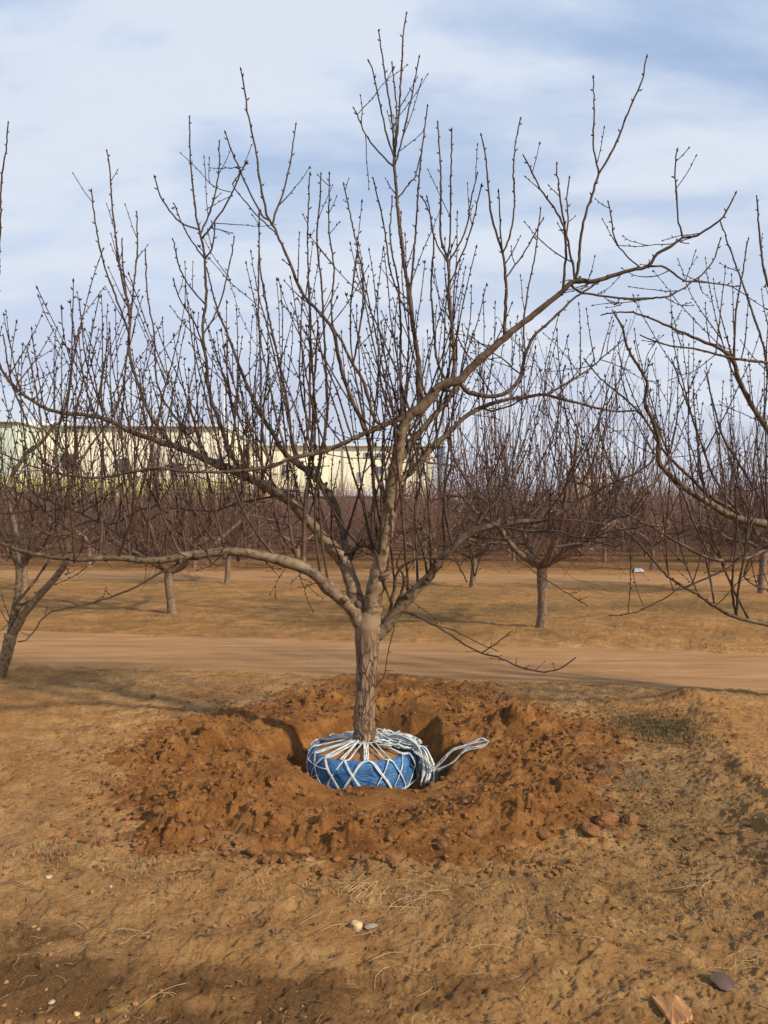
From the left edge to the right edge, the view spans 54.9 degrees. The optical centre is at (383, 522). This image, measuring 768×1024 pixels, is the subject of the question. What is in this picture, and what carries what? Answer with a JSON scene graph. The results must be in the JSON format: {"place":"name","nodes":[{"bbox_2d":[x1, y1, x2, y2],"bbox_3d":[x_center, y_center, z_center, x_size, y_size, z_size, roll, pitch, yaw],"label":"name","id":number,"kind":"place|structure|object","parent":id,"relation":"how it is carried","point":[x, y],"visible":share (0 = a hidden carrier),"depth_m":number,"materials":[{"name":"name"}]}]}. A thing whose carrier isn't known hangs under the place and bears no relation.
{"place":"outdoors","nodes":[
{"label":"outdoors","id":0,"kind":"place"},
{"bbox_2d":[0,570,767,1023],"bbox_3d":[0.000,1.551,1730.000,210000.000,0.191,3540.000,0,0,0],"label":"ground","id":1,"kind":"structure","parent":0,"point":[90,978],"depth_m":3.32,"materials":[{"name":"soil"}]},
{"bbox_2d":[0,392,125,590],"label":"orchard tree","id":2,"kind":"object","parent":1,"relation":"on","point":[42,547],"visible":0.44,"depth_m":17.10,"materials":[{"name":"brown plant"}]},
{"bbox_2d":[66,830,76,838],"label":"soil clod","id":3,"kind":"object","parent":1,"relation":"on","point":[71,834],"visible":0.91,"depth_m":3.79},
{"bbox_2d":[0,121,177,678],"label":"orchard tree","id":4,"kind":"object","parent":1,"relation":"on","point":[17,619],"visible":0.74,"depth_m":7.41,"materials":[{"name":"brown plant"}]},
{"bbox_2d":[1,364,335,613],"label":"orchard tree","id":5,"kind":"object","parent":1,"relation":"on","point":[169,592],"visible":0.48,"depth_m":12.56,"materials":[{"name":"brown plant"}]},
{"bbox_2d":[140,422,301,583],"bbox_3d":[-3.875,-0.505,19.383,4.177,4.421,5.054,0,0,27],"label":"orchard tree","id":6,"kind":"object","parent":1,"relation":"on","point":[237,542],"visible":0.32,"depth_m":19.15,"materials":[{"name":"brown plant"}]},
{"bbox_2d":[218,843,226,850],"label":"soil clod","id":7,"kind":"object","parent":1,"relation":"on","point":[222,847],"visible":1,"depth_m":3.56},
{"bbox_2d":[232,837,243,845],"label":"soil clod","id":8,"kind":"object","parent":1,"relation":"on","point":[238,841],"visible":1,"depth_m":3.61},
{"bbox_2d":[245,844,262,856],"bbox_3d":[-0.621,1.567,3.524,0.087,0.054,0.057,0,-1,10],"label":"soil clod","id":9,"kind":"object","parent":1,"relation":"on","point":[254,850],"visible":0.84,"depth_m":3.51,"materials":[{"name":"soil"}]},
{"bbox_2d":[267,854,280,862],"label":"soil clod","id":10,"kind":"object","parent":1,"relation":"on","point":[276,858],"visible":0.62,"depth_m":3.44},
{"bbox_2d":[283,855,290,863],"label":"soil clod","id":11,"kind":"object","parent":1,"relation":"on","point":[286,858],"visible":1,"depth_m":3.40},
{"bbox_2d":[319,868,330,874],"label":"soil clod","id":12,"kind":"object","parent":1,"relation":"on","point":[325,871],"visible":1,"depth_m":3.33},
{"bbox_2d":[349,920,362,931],"bbox_3d":[-0.109,1.586,2.905,0.052,0.048,0.050,0,0,-24],"label":"stone","id":13,"kind":"object","parent":1,"relation":"on","point":[357,925],"visible":0.98,"depth_m":2.89,"materials":[{"name":"stone"}]},
{"bbox_2d":[364,923,377,929],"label":"stone","id":14,"kind":"object","parent":1,"relation":"on","point":[368,926],"visible":1,"depth_m":2.90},
{"bbox_2d":[0,582,767,979],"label":"dry weeds","id":15,"kind":"object","parent":1,"relation":"on","point":[420,870],"visible":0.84,"depth_m":3.39,"materials":[{"name":"plant"}]},
{"bbox_2d":[0,680,767,1023],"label":"grit","id":16,"kind":"object","parent":1,"relation":"on","point":[242,918],"visible":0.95,"depth_m":3.14,"materials":[{"name":"soil"}]},
{"bbox_2d":[385,854,395,864],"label":"soil clod","id":17,"kind":"object","parent":1,"relation":"on","point":[389,858],"visible":1,"depth_m":3.40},
{"bbox_2d":[356,463,480,569],"bbox_3d":[1.030,-0.194,25.285,4.306,3.835,4.160,0,0,19],"label":"orchard tree","id":18,"kind":"object","parent":1,"relation":"on","point":[408,541],"visible":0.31,"depth_m":24.89,"materials":[{"name":"brown plant"}]},
{"bbox_2d":[392,473,461,553],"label":"orchard tree","id":19,"kind":"object","parent":1,"relation":"on","point":[430,517],"visible":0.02,"depth_m":36.03,"materials":[{"name":"brown plant"}]},
{"bbox_2d":[400,478,479,551],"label":"orchard tree","id":20,"kind":"object","parent":1,"relation":"on","point":[438,511],"visible":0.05,"depth_m":40.06,"materials":[{"name":"brown plant"}]},
{"bbox_2d":[366,414,576,587],"bbox_3d":[2.122,-0.479,18.298,4.333,4.397,5.258,0,0,-21],"label":"orchard tree","id":21,"kind":"object","parent":1,"relation":"on","point":[472,583],"visible":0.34,"depth_m":18.12,"materials":[{"name":"brown plant"}]},
{"bbox_2d":[475,480,554,560],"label":"orchard tree","id":22,"kind":"object","parent":1,"relation":"on","point":[538,536],"visible":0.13,"depth_m":29.97,"materials":[{"name":"brown plant"}]},
{"bbox_2d":[379,302,687,627],"bbox_3d":[2.596,-0.630,11.070,5.320,4.653,4.396,0,0,-17],"label":"orchard tree","id":23,"kind":"object","parent":1,"relation":"on","point":[534,559],"visible":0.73,"depth_m":10.77,"materials":[{"name":"brown plant"}]},
{"bbox_2d":[516,475,586,551],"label":"orchard tree","id":24,"kind":"object","parent":1,"relation":"on","point":[550,521],"visible":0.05,"depth_m":39.41,"materials":[{"name":"brown plant"}]},
{"bbox_2d":[568,473,609,512],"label":"house","id":25,"kind":"structure","parent":1,"relation":"on","point":[580,476],"depth_m":150.00,"materials":[{"name":"paint"}]},
{"bbox_2d":[581,822,600,836],"bbox_3d":[1.040,1.547,3.726,0.094,0.054,0.108,0,0,-12],"label":"soil clod","id":26,"kind":"object","parent":1,"relation":"on","point":[590,829],"visible":1,"depth_m":3.70,"materials":[{"name":"soil"}]},
{"bbox_2d":[595,812,618,827],"bbox_3d":[1.172,1.566,3.880,0.150,0.088,0.088,0,-17,-37],"label":"soil clod","id":27,"kind":"object","parent":1,"relation":"on","point":[608,819],"visible":0.81,"depth_m":3.85,"materials":[{"name":"soil"}]},
{"bbox_2d":[598,448,618,474],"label":"utility pole","id":28,"kind":"object","parent":1,"relation":"on","point":[605,459],"visible":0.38,"depth_m":61.84,"materials":[{"name":"concrete"}]},
{"bbox_2d":[549,465,674,561],"bbox_3d":[9.283,-0.266,30.211,5.167,4.871,4.493,0,0,1],"label":"orchard tree","id":29,"kind":"object","parent":1,"relation":"on","point":[603,558],"visible":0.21,"depth_m":29.79,"materials":[{"name":"brown plant"}]},
{"bbox_2d":[615,831,626,840],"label":"soil clod","id":30,"kind":"object","parent":1,"relation":"on","point":[621,835],"visible":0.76,"depth_m":3.71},
{"bbox_2d":[585,480,668,551],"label":"orchard tree","id":31,"kind":"object","parent":1,"relation":"on","point":[622,547],"visible":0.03,"depth_m":39.33,"materials":[{"name":"brown plant"}]},
{"bbox_2d":[631,568,644,571],"bbox_3d":[8.139,1.521,23.753,0.435,0.123,0.278,0,0,0],"label":"plastic bag","id":32,"kind":"object","parent":1,"relation":"on","point":[640,569],"visible":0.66,"depth_m":23.66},
{"bbox_2d":[615,429,661,549],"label":"street lamp","id":33,"kind":"object","parent":1,"relation":"on","point":[659,468],"visible":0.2,"depth_m":41.95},
{"bbox_2d":[567,432,743,569],"bbox_3d":[8.450,-0.671,24.924,5.192,4.826,5.343,0,0,-14],"label":"orchard tree","id":34,"kind":"object","parent":1,"relation":"on","point":[646,540],"visible":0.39,"depth_m":24.47,"materials":[{"name":"brown plant"}]},
{"bbox_2d":[549,194,767,626],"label":"orchard tree","id":35,"kind":"object","parent":1,"relation":"on","point":[734,513],"visible":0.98,"depth_m":5.74,"materials":[{"name":"brown plant"}]},
{"bbox_2d":[650,990,692,1023],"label":"wood chip","id":36,"kind":"object","parent":1,"relation":"on","point":[673,1008],"visible":1,"depth_m":2.38,"materials":[{"name":"brown wood"}]},
{"bbox_2d":[622,382,767,593],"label":"orchard tree","id":37,"kind":"object","parent":1,"relation":"on","point":[756,536],"visible":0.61,"depth_m":16.64,"materials":[{"name":"brown plant"}]},
{"bbox_2d":[662,462,766,561],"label":"orchard tree","id":38,"kind":"object","parent":1,"relation":"on","point":[705,541],"visible":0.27,"depth_m":29.48,"materials":[{"name":"brown plant"}]},
{"bbox_2d":[710,971,734,990],"bbox_3d":[1.167,1.583,2.553,0.081,0.019,0.095,0,9,0],"label":"flat stone","id":39,"kind":"object","parent":1,"relation":"on","point":[722,981],"visible":1,"depth_m":2.54,"materials":[{"name":"stone"}]},
{"bbox_2d":[685,450,767,549],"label":"orchard tree","id":40,"kind":"object","parent":1,"relation":"on","point":[766,541],"visible":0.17,"depth_m":24.30,"materials":[{"name":"brown plant"}]},
{"bbox_2d":[0,535,767,897],"bbox_3d":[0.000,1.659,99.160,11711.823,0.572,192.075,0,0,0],"label":"dug soil","id":41,"kind":"structure","parent":0,"point":[300,735],"depth_m":4.85,"materials":[{"name":"soil"}]},
{"bbox_2d":[0,488,43,555],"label":"orchard tree","id":42,"kind":"object","parent":41,"relation":"on","point":[17,522],"visible":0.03,"depth_m":33.04,"materials":[{"name":"brown plant"}]},
{"bbox_2d":[0,459,49,539],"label":"orchard tree","id":43,"kind":"object","parent":41,"relation":"on","point":[12,507],"visible":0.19,"depth_m":27.54,"materials":[{"name":"brown plant"}]},
{"bbox_2d":[0,420,68,494],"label":"factory building","id":44,"kind":"structure","parent":41,"relation":"on","point":[8,432],"depth_m":64.00,"materials":[{"name":"beige metal"}]},
{"bbox_2d":[6,466,65,550],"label":"orchard tree","id":45,"kind":"object","parent":41,"relation":"on","point":[39,512],"visible":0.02,"depth_m":37.70,"materials":[{"name":"brown plant"}]},
{"bbox_2d":[14,472,117,555],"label":"orchard tree","id":46,"kind":"object","parent":41,"relation":"on","point":[77,520],"visible":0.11,"depth_m":32.10,"materials":[{"name":"brown plant"}]},
{"bbox_2d":[4,440,170,567],"bbox_3d":[-10.939,-0.663,26.014,5.323,4.808,5.173,0,0,12],"label":"orchard tree","id":47,"kind":"object","parent":41,"relation":"on","point":[95,539],"visible":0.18,"depth_m":26.25,"materials":[{"name":"brown plant"}]},
{"bbox_2d":[55,477,127,550],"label":"orchard tree","id":48,"kind":"object","parent":41,"relation":"on","point":[86,513],"visible":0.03,"depth_m":42.22,"materials":[{"name":"brown plant"}]},
{"bbox_2d":[64,484,130,552],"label":"orchard tree","id":49,"kind":"object","parent":41,"relation":"on","point":[104,531],"visible":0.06,"depth_m":38.07,"materials":[{"name":"brown plant"}]},
{"bbox_2d":[40,424,258,539],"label":"factory building","id":50,"kind":"structure","parent":41,"relation":"on","point":[107,459],"depth_m":68.00,"materials":[{"name":"beige metal"}]},
{"bbox_2d":[59,453,73,468],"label":"window","id":51,"kind":"structure","parent":50,"relation":"in","point":[59,453],"depth_m":67.95,"materials":[{"name":"grey glass"}]},
{"bbox_2d":[118,458,129,472],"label":"window","id":52,"kind":"structure","parent":50,"relation":"in","point":[120,460],"depth_m":67.96,"materials":[{"name":"grey glass"}]},
{"bbox_2d":[90,473,208,554],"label":"orchard tree","id":53,"kind":"object","parent":41,"relation":"on","point":[154,525],"visible":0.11,"depth_m":31.71,"materials":[{"name":"brown plant"}]},
{"bbox_2d":[117,475,195,546],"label":"orchard tree","id":54,"kind":"object","parent":41,"relation":"on","point":[145,504],"visible":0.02,"depth_m":42.63,"materials":[{"name":"brown plant"}]},
{"bbox_2d":[153,805,161,813],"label":"soil clod","id":55,"kind":"object","parent":41,"relation":"on","point":[157,809],"visible":1,"depth_m":3.85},
{"bbox_2d":[117,485,198,547],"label":"orchard tree","id":56,"kind":"object","parent":41,"relation":"on","point":[160,520],"visible":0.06,"depth_m":36.76,"materials":[{"name":"brown plant"}]},
{"bbox_2d":[174,811,185,822],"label":"soil clod","id":57,"kind":"object","parent":41,"relation":"on","point":[179,816],"visible":1,"depth_m":3.76,"materials":[{"name":"soil"}]},
{"bbox_2d":[132,462,237,567],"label":"orchard tree","id":58,"kind":"object","parent":41,"relation":"on","point":[204,538],"visible":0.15,"depth_m":25.85,"materials":[{"name":"brown plant"}]},
{"bbox_2d":[187,735,197,739],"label":"soil clod","id":59,"kind":"object","parent":41,"relation":"on","point":[193,737],"visible":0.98,"depth_m":5.08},
{"bbox_2d":[193,835,205,843],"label":"soil clod","id":60,"kind":"object","parent":41,"relation":"on","point":[199,839],"visible":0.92,"depth_m":3.66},
{"bbox_2d":[169,479,229,545],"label":"orchard tree","id":61,"kind":"object","parent":41,"relation":"on","point":[203,516],"visible":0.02,"depth_m":41.60,"materials":[{"name":"brown plant"}]},
{"bbox_2d":[202,722,211,729],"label":"soil clod","id":62,"kind":"object","parent":41,"relation":"on","point":[207,726],"visible":1,"depth_m":5.10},
{"bbox_2d":[223,388,224,481],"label":"mast","id":63,"kind":"object","parent":41,"relation":"on","point":[224,417],"visible":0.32,"depth_m":65.97,"materials":[{"name":"metal"}]},
{"bbox_2d":[202,488,251,547],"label":"orchard tree","id":64,"kind":"object","parent":41,"relation":"on","point":[226,521],"visible":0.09,"depth_m":37.02,"materials":[{"name":"brown plant"}]},
{"bbox_2d":[193,470,300,558],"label":"orchard tree","id":65,"kind":"object","parent":41,"relation":"on","point":[269,535],"visible":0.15,"depth_m":31.64,"materials":[{"name":"brown plant"}]},
{"bbox_2d":[215,483,291,550],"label":"orchard tree","id":66,"kind":"object","parent":41,"relation":"on","point":[263,526],"visible":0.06,"depth_m":41.25,"materials":[{"name":"brown plant"}]},
{"bbox_2d":[251,499,291,547],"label":"orchard tree","id":67,"kind":"object","parent":41,"relation":"on","point":[273,537],"visible":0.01,"depth_m":46.11,"materials":[{"name":"brown plant"}]},
{"bbox_2d":[226,453,350,556],"bbox_3d":[-3.309,-0.356,25.808,4.478,4.163,4.608,0,0,12],"label":"orchard tree","id":68,"kind":"object","parent":41,"relation":"on","point":[288,539],"visible":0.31,"depth_m":25.42,"materials":[{"name":"brown plant"}]},
{"bbox_2d":[289,847,310,855],"bbox_3d":[-0.403,1.584,3.554,0.111,0.048,0.053,0,-4,-9],"label":"soil clod","id":69,"kind":"object","parent":41,"relation":"on","point":[301,851],"visible":0.89,"depth_m":3.54,"materials":[{"name":"soil"}]},
{"bbox_2d":[264,481,336,554],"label":"orchard tree","id":70,"kind":"object","parent":41,"relation":"on","point":[300,521],"visible":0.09,"depth_m":36.24,"materials":[{"name":"brown plant"}]},
{"bbox_2d":[280,477,354,549],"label":"orchard tree","id":71,"kind":"object","parent":41,"relation":"on","point":[327,507],"visible":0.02,"depth_m":41.26,"materials":[{"name":"brown plant"}]},
{"bbox_2d":[286,478,349,548],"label":"orchard tree","id":72,"kind":"object","parent":41,"relation":"on","point":[323,499],"visible":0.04,"depth_m":44.72,"materials":[{"name":"brown plant"}]},
{"bbox_2d":[277,492,379,539],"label":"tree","id":73,"kind":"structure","parent":41,"relation":"on","point":[336,495],"depth_m":66.00,"materials":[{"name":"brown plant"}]},
{"bbox_2d":[289,474,379,560],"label":"orchard tree","id":74,"kind":"object","parent":41,"relation":"on","point":[335,530],"visible":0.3,"depth_m":30.32,"materials":[{"name":"brown plant"}]},
{"bbox_2d":[332,855,341,861],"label":"soil clod","id":75,"kind":"object","parent":41,"relation":"on","point":[337,858],"visible":1,"depth_m":3.46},
{"bbox_2d":[245,444,433,505],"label":"factory building","id":76,"kind":"structure","parent":41,"relation":"on","point":[339,451],"depth_m":78.00,"materials":[{"name":"beige metal"}]},
{"bbox_2d":[281,464,288,476],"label":"window","id":77,"kind":"structure","parent":76,"relation":"in","point":[282,464],"depth_m":77.90,"materials":[{"name":"grey glass"}]},
{"bbox_2d":[376,466,380,474],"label":"window","id":78,"kind":"structure","parent":76,"relation":"in","point":[378,468],"depth_m":77.96,"materials":[{"name":"grey glass"}]},
{"bbox_2d":[327,476,394,554],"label":"orchard tree","id":79,"kind":"object","parent":41,"relation":"on","point":[363,539],"visible":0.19,"depth_m":36.12,"materials":[{"name":"brown plant"}]},
{"bbox_2d":[332,481,411,550],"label":"orchard tree","id":80,"kind":"object","parent":41,"relation":"on","point":[366,506],"visible":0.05,"depth_m":40.30,"materials":[{"name":"brown plant"}]},
{"bbox_2d":[1,675,765,1023],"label":"fallen leaves","id":81,"kind":"object","parent":41,"relation":"on","point":[41,965],"visible":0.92,"depth_m":3.16,"materials":[{"name":"brown plant"}]},
{"bbox_2d":[0,11,767,788],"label":"orchard tree","id":82,"kind":"object","parent":41,"relation":"on","point":[360,755],"visible":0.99,"depth_m":5.10,"materials":[{"name":"brown plant"}]},
{"bbox_2d":[0,674,767,1023],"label":"straw","id":83,"kind":"object","parent":41,"relation":"on","point":[386,878],"visible":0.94,"depth_m":3.14,"materials":[{"name":"plant"}]},
{"bbox_2d":[1,678,767,1023],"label":"broken twigs","id":84,"kind":"object","parent":41,"relation":"on","point":[389,840],"visible":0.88,"depth_m":3.25,"materials":[{"name":"wood"}]},
{"bbox_2d":[2,680,767,878],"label":"soil crumbs","id":85,"kind":"object","parent":41,"relation":"on","point":[266,859],"visible":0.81,"depth_m":4.36,"materials":[{"name":"soil"}]},
{"bbox_2d":[373,466,479,560],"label":"orchard tree","id":86,"kind":"object","parent":41,"relation":"on","point":[421,517],"visible":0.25,"depth_m":30.77,"materials":[{"name":"brown plant"}]},
{"bbox_2d":[375,728,488,785],"bbox_3d":[0.176,1.666,5.266,1.153,0.380,0.346,0,0,24],"label":"rope bundle","id":87,"kind":"object","parent":41,"relation":"on","point":[399,739],"visible":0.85,"depth_m":5.15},
{"bbox_2d":[412,474,459,546],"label":"orchard tree","id":88,"kind":"object","parent":41,"relation":"on","point":[441,506],"visible":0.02,"depth_m":44.00,"materials":[{"name":"brown plant"}]},
{"bbox_2d":[436,443,445,487],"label":"chimney","id":89,"kind":"object","parent":41,"relation":"on","point":[443,447],"visible":0.24,"depth_m":71.69,"materials":[{"name":"grey metal"}]},
{"bbox_2d":[436,841,447,849],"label":"soil clod","id":90,"kind":"object","parent":41,"relation":"on","point":[441,845],"visible":1,"depth_m":3.52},
{"bbox_2d":[466,829,482,838],"bbox_3d":[0.455,1.563,3.704,0.073,0.042,0.078,0,0,42],"label":"soil clod","id":91,"kind":"object","parent":41,"relation":"on","point":[475,833],"visible":1,"depth_m":3.69,"materials":[{"name":"soil"}]},
{"bbox_2d":[452,470,533,551],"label":"orchard tree","id":92,"kind":"object","parent":41,"relation":"on","point":[493,549],"visible":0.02,"depth_m":39.86,"materials":[{"name":"brown plant"}]},
{"bbox_2d":[500,844,514,851],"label":"soil clod","id":93,"kind":"object","parent":41,"relation":"on","point":[507,847],"visible":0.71,"depth_m":3.57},
{"bbox_2d":[461,471,557,556],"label":"orchard tree","id":94,"kind":"object","parent":41,"relation":"on","point":[517,510],"visible":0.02,"depth_m":34.95,"materials":[{"name":"brown plant"}]},
{"bbox_2d":[536,830,550,839],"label":"soil clod","id":95,"kind":"object","parent":41,"relation":"on","point":[543,835],"visible":1,"depth_m":3.68,"materials":[{"name":"soil"}]},
{"bbox_2d":[527,482,561,547],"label":"orchard tree","id":96,"kind":"object","parent":41,"relation":"on","point":[538,528],"visible":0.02,"depth_m":43.62,"materials":[{"name":"brown plant"}]},
{"bbox_2d":[532,478,622,556],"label":"orchard tree","id":97,"kind":"object","parent":41,"relation":"on","point":[589,500],"visible":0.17,"depth_m":34.82,"materials":[{"name":"brown plant"}]},
{"bbox_2d":[622,812,637,824],"bbox_3d":[1.315,1.595,3.954,0.080,0.069,0.110,5,2,25],"label":"soil clod","id":98,"kind":"object","parent":41,"relation":"on","point":[630,818],"visible":0.8,"depth_m":3.93,"materials":[{"name":"soil"}]},
{"bbox_2d":[608,475,699,556],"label":"orchard tree","id":99,"kind":"object","parent":41,"relation":"on","point":[654,537],"visible":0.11,"depth_m":34.19,"materials":[{"name":"brown plant"}]},
{"bbox_2d":[632,484,693,549],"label":"orchard tree","id":100,"kind":"object","parent":41,"relation":"on","point":[663,509],"visible":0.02,"depth_m":42.28,"materials":[{"name":"brown plant"}]},
{"bbox_2d":[638,481,712,552],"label":"orchard tree","id":101,"kind":"object","parent":41,"relation":"on","point":[676,547],"visible":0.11,"depth_m":38.82,"materials":[{"name":"brown plant"}]},
{"bbox_2d":[670,482,750,548],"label":"orchard tree","id":102,"kind":"object","parent":41,"relation":"on","point":[707,545],"visible":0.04,"depth_m":42.46,"materials":[{"name":"brown plant"}]},
{"bbox_2d":[686,475,765,556],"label":"orchard tree","id":103,"kind":"object","parent":41,"relation":"on","point":[732,553],"visible":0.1,"depth_m":34.33,"materials":[{"name":"brown plant"}]},
{"bbox_2d":[708,490,764,552],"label":"orchard tree","id":104,"kind":"object","parent":41,"relation":"on","point":[751,528],"visible":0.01,"depth_m":38.39,"materials":[{"name":"brown plant"}]},
{"bbox_2d":[0,630,767,692],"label":"dirt road","id":105,"kind":"structure","parent":0,"point":[656,668],"depth_m":8.60,"materials":[{"name":"soil"}]},
{"bbox_2d":[0,570,767,584],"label":"dirt road","id":106,"kind":"structure","parent":0,"point":[449,578],"depth_m":21.36,"materials":[{"name":"soil"}]},
{"bbox_2d":[0,0,767,510],"label":"sky","id":107,"kind":"structure","parent":0,"point":[80,80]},
{"bbox_2d":[2,594,767,912],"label":"dark grass","id":108,"kind":"structure","parent":0,"point":[650,725],"depth_m":5.48,"materials":[{"name":"plant"}]}
]}

